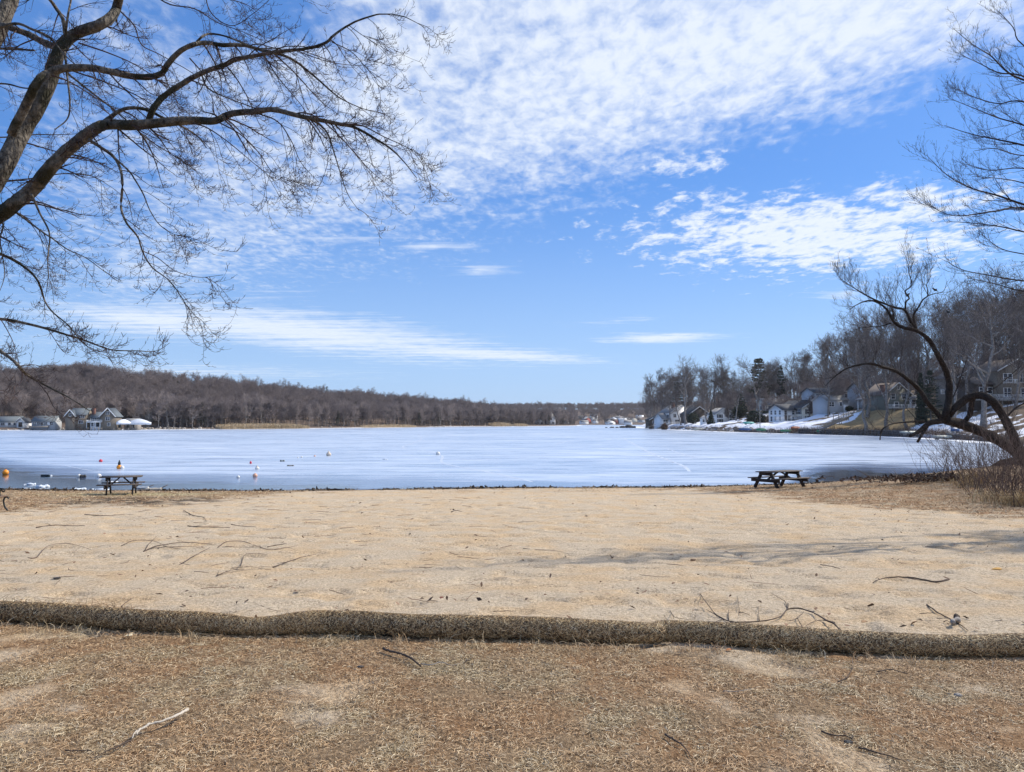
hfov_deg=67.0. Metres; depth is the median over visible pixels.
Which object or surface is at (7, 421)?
cottage
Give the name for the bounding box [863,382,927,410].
lake house
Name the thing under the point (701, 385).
bare tree
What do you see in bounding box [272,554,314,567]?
stick
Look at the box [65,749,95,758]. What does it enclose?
stick
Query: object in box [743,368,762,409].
oak tree
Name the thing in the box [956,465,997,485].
grass tuft
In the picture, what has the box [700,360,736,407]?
oak tree
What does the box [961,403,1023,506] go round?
bare shrub
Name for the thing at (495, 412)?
shore tree
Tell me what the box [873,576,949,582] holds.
stick
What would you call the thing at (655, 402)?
oak tree
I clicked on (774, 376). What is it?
bare tree
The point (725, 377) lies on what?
bare tree
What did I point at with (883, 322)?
bare tree
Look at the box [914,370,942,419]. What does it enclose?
spruce tree
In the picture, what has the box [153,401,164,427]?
shore tree
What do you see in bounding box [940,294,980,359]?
oak tree
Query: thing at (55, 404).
shore tree
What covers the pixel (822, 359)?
oak tree
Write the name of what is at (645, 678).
dead grass
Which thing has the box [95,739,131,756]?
stick
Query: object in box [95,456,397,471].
buoy line
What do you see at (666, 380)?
oak tree
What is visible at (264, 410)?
shore tree
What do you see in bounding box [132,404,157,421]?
wood house
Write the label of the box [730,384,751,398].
oak tree
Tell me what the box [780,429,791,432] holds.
kayak
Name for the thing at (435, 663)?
stick
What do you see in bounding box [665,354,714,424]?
oak tree
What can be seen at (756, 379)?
oak tree
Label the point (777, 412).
lake house
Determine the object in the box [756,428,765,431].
rowing boat
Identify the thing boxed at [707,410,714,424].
evergreen shrub
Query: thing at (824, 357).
bare tree
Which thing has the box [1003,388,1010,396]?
window
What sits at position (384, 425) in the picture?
reeds
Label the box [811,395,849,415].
house
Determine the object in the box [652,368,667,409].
bare tree
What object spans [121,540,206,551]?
stick
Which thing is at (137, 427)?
boat shed
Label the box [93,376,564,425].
woodland
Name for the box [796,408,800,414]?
window
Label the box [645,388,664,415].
oak tree
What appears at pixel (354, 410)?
shore tree
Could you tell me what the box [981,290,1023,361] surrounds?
oak tree
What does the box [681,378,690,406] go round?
bare tree
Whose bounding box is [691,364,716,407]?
oak tree
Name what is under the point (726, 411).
tree
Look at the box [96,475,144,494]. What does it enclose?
picnic table
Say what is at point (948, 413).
willow tree
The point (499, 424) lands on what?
reeds
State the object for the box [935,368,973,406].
lake house
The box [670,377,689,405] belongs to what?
spruce tree
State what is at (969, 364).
oak tree
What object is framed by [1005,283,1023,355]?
bare tree
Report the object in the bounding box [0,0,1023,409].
sky
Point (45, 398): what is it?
shore tree
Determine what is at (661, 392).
oak tree
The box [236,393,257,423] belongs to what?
shore tree
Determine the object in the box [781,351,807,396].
oak tree
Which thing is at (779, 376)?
spruce tree
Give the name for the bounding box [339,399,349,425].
shore tree
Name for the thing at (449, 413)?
shore tree
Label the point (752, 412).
hedge
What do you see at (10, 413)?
shore tree
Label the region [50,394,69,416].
shore tree
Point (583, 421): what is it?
house
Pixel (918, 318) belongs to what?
bare tree
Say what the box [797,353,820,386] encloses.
oak tree
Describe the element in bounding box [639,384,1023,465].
hillside
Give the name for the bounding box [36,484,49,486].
ice lump
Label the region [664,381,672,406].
bare tree
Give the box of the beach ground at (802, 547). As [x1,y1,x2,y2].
[0,465,1023,771]
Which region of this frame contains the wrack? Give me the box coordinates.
[4,481,836,491]
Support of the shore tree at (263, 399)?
on the hillside at (154, 424)
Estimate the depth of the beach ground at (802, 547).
8.21 m
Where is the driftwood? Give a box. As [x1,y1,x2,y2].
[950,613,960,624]
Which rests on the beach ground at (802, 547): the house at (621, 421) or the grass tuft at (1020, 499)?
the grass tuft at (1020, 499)
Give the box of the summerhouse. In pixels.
[699,415,707,424]
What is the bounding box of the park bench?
[0,488,8,510]
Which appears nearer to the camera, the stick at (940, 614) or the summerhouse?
the stick at (940, 614)
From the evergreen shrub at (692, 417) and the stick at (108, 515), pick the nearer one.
the stick at (108, 515)
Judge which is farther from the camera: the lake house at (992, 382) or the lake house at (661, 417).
the lake house at (661, 417)
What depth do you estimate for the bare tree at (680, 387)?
397.65 m
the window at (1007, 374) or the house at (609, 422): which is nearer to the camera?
the window at (1007, 374)
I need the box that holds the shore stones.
[0,425,1002,440]
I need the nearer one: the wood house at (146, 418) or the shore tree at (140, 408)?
the shore tree at (140, 408)
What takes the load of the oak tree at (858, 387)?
on the hillside at (876, 418)
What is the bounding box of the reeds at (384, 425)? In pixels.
[359,424,415,427]
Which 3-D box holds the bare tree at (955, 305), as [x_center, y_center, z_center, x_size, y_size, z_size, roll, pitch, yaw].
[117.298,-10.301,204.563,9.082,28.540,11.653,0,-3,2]
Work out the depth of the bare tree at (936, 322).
237.56 m
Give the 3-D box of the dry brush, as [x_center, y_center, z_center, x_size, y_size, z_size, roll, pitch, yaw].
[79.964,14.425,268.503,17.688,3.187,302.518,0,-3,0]
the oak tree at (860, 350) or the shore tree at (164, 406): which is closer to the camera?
the oak tree at (860, 350)
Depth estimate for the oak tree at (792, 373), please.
350.23 m
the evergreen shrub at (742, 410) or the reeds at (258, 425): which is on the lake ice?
the reeds at (258, 425)
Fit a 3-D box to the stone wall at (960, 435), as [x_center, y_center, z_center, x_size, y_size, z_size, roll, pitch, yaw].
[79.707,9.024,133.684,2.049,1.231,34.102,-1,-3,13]
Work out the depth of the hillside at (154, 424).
470.49 m
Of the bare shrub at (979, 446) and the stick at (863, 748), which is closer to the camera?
the stick at (863, 748)
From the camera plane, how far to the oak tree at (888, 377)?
223.13 m
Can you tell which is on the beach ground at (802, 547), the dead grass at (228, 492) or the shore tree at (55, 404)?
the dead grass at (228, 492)
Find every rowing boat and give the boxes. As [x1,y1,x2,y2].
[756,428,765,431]
[933,435,951,439]
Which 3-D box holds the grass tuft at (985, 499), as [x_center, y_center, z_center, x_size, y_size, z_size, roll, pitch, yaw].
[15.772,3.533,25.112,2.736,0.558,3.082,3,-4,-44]
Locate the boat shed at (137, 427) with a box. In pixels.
[124,418,140,429]
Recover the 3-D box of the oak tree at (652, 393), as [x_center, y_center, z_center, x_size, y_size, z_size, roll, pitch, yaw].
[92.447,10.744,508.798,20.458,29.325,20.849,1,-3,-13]
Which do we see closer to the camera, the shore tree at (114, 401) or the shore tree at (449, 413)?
the shore tree at (114, 401)
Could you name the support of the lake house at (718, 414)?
on the hillside at (876, 418)
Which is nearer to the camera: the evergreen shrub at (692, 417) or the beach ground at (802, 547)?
the beach ground at (802, 547)
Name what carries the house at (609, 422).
on the hill
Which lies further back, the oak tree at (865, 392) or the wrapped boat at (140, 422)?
the wrapped boat at (140, 422)
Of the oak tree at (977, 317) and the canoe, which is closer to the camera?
the canoe
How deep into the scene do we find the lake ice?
70.95 m
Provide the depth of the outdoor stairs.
203.62 m
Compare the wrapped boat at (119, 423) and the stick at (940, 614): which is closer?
the stick at (940, 614)
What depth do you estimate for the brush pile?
32.55 m
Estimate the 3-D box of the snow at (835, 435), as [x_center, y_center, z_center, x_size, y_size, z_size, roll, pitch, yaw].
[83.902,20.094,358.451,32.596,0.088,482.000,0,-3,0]
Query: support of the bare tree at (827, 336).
on the hillside at (876, 418)
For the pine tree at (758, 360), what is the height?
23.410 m
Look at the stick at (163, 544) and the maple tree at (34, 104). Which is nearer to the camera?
the maple tree at (34, 104)
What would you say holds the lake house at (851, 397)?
on the hillside at (876, 418)
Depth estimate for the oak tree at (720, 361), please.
375.10 m
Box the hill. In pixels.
[533,410,652,424]
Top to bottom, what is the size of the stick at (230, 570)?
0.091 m
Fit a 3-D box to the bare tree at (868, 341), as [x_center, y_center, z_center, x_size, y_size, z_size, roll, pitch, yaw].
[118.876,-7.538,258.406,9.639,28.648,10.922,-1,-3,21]
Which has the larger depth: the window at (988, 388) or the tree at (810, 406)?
the tree at (810, 406)
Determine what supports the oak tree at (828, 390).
on the hillside at (876, 418)
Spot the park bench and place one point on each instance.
(4, 496)
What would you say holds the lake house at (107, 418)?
on the hillside at (154, 424)
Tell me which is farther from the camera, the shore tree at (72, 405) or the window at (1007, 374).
the shore tree at (72, 405)
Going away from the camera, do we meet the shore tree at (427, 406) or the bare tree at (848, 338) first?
the bare tree at (848, 338)
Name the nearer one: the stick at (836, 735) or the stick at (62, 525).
the stick at (836, 735)
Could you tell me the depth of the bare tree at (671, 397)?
358.67 m
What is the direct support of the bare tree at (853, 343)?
on the hillside at (876, 418)
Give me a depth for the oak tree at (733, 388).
366.60 m
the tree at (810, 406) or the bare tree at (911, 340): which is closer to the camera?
the bare tree at (911, 340)
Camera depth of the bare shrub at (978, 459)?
29.08 m
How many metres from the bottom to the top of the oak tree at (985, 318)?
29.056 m
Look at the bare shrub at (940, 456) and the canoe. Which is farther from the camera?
the canoe
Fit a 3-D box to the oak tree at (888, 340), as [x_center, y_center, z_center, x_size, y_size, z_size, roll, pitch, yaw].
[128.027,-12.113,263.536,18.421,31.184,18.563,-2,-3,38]
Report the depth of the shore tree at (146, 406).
351.50 m
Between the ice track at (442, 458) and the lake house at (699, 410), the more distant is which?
the lake house at (699, 410)
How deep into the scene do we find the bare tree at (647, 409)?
452.81 m
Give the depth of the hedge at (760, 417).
276.43 m
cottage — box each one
[0,416,23,427]
[29,416,62,429]
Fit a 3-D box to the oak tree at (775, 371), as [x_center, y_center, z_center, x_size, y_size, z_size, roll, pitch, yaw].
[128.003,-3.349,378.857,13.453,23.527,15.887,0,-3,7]
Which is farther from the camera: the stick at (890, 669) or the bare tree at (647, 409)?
the bare tree at (647, 409)
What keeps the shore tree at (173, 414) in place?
on the hillside at (154, 424)
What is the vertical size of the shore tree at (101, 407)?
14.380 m
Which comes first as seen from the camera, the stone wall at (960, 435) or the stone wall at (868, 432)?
the stone wall at (960, 435)
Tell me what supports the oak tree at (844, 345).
on the hillside at (876, 418)
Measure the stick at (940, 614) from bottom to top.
0.068 m
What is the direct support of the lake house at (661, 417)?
on the hillside at (876, 418)
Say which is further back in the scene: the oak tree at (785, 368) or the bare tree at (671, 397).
the bare tree at (671, 397)
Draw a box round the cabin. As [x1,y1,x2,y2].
[645,416,653,426]
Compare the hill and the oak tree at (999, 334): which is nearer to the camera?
the oak tree at (999, 334)
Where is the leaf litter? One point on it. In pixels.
(786, 624)
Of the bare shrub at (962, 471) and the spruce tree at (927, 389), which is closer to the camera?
the bare shrub at (962, 471)
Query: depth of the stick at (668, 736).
3.88 m
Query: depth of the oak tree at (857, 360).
279.09 m
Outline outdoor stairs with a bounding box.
[817,411,853,433]
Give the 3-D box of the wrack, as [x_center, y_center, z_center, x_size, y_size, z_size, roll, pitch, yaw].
[-6.363,4.910,37.214,47.464,0.376,4.624,0,-3,-6]
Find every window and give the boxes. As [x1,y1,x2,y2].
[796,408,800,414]
[987,387,992,393]
[1003,373,1012,381]
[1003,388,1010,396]
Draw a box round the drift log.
[144,485,166,490]
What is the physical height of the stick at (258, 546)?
0.059 m
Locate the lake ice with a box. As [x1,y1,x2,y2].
[0,425,1008,490]
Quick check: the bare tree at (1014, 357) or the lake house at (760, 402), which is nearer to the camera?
the bare tree at (1014, 357)
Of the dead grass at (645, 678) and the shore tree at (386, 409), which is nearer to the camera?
the dead grass at (645, 678)
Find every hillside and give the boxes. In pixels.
[0,387,574,430]
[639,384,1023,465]
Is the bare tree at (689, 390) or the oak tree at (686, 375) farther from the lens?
the bare tree at (689, 390)
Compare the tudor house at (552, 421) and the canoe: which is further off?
the tudor house at (552, 421)
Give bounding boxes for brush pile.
[797,466,989,485]
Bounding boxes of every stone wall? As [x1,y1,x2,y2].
[734,429,781,432]
[798,429,918,436]
[939,434,1008,441]
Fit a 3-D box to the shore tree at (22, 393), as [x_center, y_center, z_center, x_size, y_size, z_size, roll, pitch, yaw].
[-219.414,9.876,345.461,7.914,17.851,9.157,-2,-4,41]
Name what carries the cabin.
on the hillside at (876, 418)
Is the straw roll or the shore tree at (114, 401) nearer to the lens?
the straw roll
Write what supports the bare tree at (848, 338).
on the hillside at (876, 418)
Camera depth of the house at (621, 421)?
1096.09 m
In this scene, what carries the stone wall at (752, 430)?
on the hillside at (876, 418)
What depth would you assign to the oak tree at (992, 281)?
199.41 m
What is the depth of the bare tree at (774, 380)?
343.54 m
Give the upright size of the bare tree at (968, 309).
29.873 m
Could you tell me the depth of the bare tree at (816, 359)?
391.63 m
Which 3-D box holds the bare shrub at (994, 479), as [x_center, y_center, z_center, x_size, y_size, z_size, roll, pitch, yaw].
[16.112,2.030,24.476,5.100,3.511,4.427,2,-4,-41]
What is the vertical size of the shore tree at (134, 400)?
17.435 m
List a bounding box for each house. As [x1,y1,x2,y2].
[64,408,122,429]
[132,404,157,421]
[535,412,555,424]
[579,420,588,423]
[605,420,614,424]
[619,418,626,423]
[624,420,631,424]
[652,402,683,428]
[680,406,707,422]
[706,408,734,422]
[756,396,786,414]
[766,400,812,421]
[801,388,846,399]
[811,395,849,415]
[846,382,869,407]
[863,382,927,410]
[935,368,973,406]
[956,358,1023,410]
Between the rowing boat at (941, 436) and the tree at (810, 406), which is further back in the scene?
the tree at (810, 406)
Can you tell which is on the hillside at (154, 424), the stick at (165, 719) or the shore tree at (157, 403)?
the shore tree at (157, 403)
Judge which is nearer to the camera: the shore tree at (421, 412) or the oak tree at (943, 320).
the oak tree at (943, 320)
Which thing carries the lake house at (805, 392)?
on the hillside at (876, 418)
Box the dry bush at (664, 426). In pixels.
[661,423,667,429]
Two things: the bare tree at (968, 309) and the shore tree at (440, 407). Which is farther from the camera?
the shore tree at (440, 407)
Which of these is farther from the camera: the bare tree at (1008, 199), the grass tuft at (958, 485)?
the grass tuft at (958, 485)
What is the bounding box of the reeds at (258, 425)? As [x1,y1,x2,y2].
[215,422,309,428]
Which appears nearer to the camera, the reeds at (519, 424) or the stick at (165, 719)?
the stick at (165, 719)
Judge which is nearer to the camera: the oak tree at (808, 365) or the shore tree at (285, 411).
the oak tree at (808, 365)
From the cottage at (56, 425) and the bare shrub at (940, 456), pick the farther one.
the cottage at (56, 425)
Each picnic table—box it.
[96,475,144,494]
[748,470,811,488]
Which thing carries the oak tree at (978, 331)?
on the hillside at (876, 418)
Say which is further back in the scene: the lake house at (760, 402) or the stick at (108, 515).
the lake house at (760, 402)
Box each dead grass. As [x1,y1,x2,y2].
[0,471,1023,608]
[0,617,1023,771]
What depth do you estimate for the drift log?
35.92 m
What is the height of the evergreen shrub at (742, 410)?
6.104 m
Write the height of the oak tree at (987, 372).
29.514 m
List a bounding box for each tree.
[0,0,460,437]
[0,388,13,415]
[10,389,31,415]
[35,389,58,415]
[46,394,60,415]
[50,389,76,418]
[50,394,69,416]
[81,390,95,407]
[95,396,105,411]
[110,398,122,411]
[122,393,141,416]
[132,402,145,417]
[139,392,157,426]
[151,393,165,426]
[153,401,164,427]
[154,391,176,426]
[168,405,179,426]
[187,399,202,426]
[228,401,239,423]
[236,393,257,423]
[253,393,270,422]
[257,396,271,422]
[280,402,288,421]
[293,404,301,423]
[303,403,314,420]
[314,403,322,426]
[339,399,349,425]
[350,404,359,423]
[382,406,391,423]
[389,403,400,423]
[401,401,409,424]
[420,409,425,425]
[421,403,428,425]
[435,403,444,426]
[445,402,456,422]
[446,405,453,424]
[491,406,501,421]
[638,381,663,412]
[639,386,653,417]
[643,373,657,416]
[643,382,664,414]
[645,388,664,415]
[650,381,677,409]
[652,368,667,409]
[655,372,680,423]
[664,368,681,424]
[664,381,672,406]
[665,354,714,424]
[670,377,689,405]
[674,372,688,404]
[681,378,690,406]
[686,369,698,406]
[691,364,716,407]
[693,364,731,409]
[695,367,713,411]
[695,368,713,421]
[697,353,732,405]
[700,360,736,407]
[720,371,730,401]
[724,380,742,404]
[724,403,732,420]
[725,374,751,420]
[726,371,736,397]
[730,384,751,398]
[732,354,771,416]
[732,395,748,417]
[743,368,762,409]
[747,358,771,399]
[761,357,781,396]
[765,362,776,392]
[768,362,779,392]
[770,366,780,394]
[775,365,786,397]
[776,360,809,398]
[780,356,802,393]
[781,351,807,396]
[797,348,812,386]
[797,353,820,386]
[801,354,815,379]
[803,332,840,387]
[804,397,812,415]
[809,332,851,414]
[812,233,1023,465]
[813,339,829,377]
[815,313,890,431]
[815,337,836,385]
[826,334,842,375]
[830,331,861,387]
[832,326,858,371]
[835,329,858,383]
[836,308,887,417]
[838,319,892,378]
[845,326,861,371]
[846,304,907,386]
[846,340,886,376]
[847,305,903,376]
[850,308,910,429]
[853,324,881,380]
[871,309,906,381]
[873,307,900,382]
[874,305,928,380]
[887,318,923,427]
[891,317,918,373]
[893,310,938,392]
[894,303,925,370]
[899,0,1023,299]
[904,298,948,397]
[913,292,983,427]
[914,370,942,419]
[915,373,927,424]
[921,287,966,368]
[930,299,955,358]
[933,271,1023,427]
[934,297,967,365]
[935,291,1022,367]
[940,289,1012,356]
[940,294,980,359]
[941,277,998,410]
[950,289,983,363]
[959,263,1023,359]
[962,283,1023,358]
[972,281,1023,359]
[981,287,1023,350]
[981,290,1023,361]
[999,285,1023,409]
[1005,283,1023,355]
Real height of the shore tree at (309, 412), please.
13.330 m
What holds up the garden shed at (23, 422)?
on the hillside at (154, 424)
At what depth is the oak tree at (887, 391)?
184.52 m
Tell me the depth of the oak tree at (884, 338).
255.77 m
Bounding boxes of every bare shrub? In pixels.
[903,435,977,474]
[904,399,1023,481]
[908,396,1023,484]
[920,417,1023,499]
[922,408,1002,481]
[931,416,1023,497]
[933,412,1023,492]
[952,414,1023,501]
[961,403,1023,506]
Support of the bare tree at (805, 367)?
on the hillside at (876, 418)
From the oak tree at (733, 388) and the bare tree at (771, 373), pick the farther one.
the oak tree at (733, 388)
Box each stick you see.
[27,543,90,557]
[36,523,83,527]
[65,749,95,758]
[84,514,133,516]
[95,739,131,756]
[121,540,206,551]
[131,708,188,738]
[216,567,256,575]
[218,541,293,549]
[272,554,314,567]
[382,647,421,666]
[420,662,456,664]
[664,733,690,755]
[700,594,840,629]
[821,730,854,739]
[858,747,905,761]
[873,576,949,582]
[877,669,909,674]
[919,604,966,629]
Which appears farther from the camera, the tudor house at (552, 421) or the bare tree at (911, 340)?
the tudor house at (552, 421)
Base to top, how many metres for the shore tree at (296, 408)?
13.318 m
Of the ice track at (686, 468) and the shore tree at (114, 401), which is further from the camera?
the shore tree at (114, 401)
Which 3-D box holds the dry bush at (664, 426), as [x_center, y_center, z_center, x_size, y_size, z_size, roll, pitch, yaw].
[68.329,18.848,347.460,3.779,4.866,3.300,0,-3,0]
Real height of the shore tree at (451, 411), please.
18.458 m
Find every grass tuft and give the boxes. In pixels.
[921,476,993,488]
[953,488,1023,504]
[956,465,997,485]
[985,486,1023,506]
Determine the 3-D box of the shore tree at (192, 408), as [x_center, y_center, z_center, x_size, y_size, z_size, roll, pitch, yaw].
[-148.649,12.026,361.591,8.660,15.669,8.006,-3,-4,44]
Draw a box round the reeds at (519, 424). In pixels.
[512,423,528,425]
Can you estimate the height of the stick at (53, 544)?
0.093 m
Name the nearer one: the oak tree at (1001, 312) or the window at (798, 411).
the oak tree at (1001, 312)
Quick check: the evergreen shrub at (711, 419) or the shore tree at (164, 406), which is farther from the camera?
the shore tree at (164, 406)
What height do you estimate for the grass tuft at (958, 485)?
0.567 m
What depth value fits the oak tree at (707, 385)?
375.37 m
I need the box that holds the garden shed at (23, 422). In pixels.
[15,417,31,427]
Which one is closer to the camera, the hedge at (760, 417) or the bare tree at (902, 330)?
the bare tree at (902, 330)
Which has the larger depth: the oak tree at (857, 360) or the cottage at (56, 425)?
the cottage at (56, 425)
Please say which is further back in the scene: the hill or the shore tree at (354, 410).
the hill
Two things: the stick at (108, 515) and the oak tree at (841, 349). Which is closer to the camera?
the stick at (108, 515)
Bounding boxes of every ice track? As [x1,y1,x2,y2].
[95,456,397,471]
[402,435,532,481]
[623,438,690,471]
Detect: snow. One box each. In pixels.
[141,425,581,429]
[636,427,992,443]
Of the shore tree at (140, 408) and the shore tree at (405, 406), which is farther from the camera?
the shore tree at (405, 406)
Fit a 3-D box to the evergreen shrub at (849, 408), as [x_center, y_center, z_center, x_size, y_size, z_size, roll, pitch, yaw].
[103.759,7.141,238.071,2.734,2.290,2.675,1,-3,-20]
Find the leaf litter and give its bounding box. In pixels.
[0,486,1023,629]
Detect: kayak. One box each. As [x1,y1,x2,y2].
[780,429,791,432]
[950,427,959,432]
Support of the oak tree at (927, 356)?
on the hillside at (876, 418)
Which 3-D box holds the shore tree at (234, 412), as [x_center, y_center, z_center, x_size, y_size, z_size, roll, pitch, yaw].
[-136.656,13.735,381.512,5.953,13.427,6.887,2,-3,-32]
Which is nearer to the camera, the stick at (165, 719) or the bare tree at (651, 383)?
the stick at (165, 719)
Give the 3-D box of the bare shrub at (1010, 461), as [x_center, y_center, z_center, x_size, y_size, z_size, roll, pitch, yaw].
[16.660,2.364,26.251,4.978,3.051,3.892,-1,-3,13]
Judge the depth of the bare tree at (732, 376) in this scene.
373.99 m
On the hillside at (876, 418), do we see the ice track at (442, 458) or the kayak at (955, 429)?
the kayak at (955, 429)
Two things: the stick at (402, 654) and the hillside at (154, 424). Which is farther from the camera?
the hillside at (154, 424)
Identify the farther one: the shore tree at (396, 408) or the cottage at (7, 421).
the shore tree at (396, 408)
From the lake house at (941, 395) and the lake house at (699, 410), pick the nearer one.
the lake house at (941, 395)
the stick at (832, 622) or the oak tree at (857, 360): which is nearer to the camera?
the stick at (832, 622)
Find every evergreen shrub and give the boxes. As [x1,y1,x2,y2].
[686,412,699,423]
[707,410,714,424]
[731,404,747,417]
[845,406,853,411]
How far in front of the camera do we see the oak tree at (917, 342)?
250.31 m
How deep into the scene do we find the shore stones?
344.17 m
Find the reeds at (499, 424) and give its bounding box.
[488,422,511,425]
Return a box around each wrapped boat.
[116,419,132,427]
[129,419,150,427]
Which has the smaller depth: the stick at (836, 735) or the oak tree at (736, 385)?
the stick at (836, 735)
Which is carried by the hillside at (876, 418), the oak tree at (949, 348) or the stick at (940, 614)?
the oak tree at (949, 348)
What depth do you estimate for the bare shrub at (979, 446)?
31.21 m
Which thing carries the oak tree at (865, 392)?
on the hillside at (876, 418)
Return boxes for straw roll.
[0,601,1023,657]
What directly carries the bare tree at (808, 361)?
on the hillside at (876, 418)
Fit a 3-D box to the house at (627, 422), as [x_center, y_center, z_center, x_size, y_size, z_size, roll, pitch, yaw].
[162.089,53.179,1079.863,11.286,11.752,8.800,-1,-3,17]
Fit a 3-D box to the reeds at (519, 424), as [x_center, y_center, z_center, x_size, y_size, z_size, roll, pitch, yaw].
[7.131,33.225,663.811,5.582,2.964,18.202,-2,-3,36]
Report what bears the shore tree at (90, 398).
on the hillside at (154, 424)
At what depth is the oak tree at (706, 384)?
453.24 m
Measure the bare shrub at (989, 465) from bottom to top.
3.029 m
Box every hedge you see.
[746,415,764,422]
[748,410,768,421]
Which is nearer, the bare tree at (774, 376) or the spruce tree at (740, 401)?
the spruce tree at (740, 401)
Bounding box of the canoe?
[899,431,916,434]
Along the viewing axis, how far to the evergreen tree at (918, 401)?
177.75 m
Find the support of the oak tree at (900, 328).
on the hillside at (876, 418)
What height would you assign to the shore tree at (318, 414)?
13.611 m
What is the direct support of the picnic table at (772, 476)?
on the beach ground at (802, 547)
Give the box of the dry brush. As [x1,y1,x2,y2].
[656,423,1020,439]
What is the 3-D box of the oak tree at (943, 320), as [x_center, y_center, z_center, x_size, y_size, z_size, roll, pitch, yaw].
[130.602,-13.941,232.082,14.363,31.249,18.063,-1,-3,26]
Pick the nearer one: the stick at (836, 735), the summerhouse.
the stick at (836, 735)
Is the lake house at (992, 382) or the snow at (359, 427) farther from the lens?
the snow at (359, 427)
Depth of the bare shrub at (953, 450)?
32.68 m

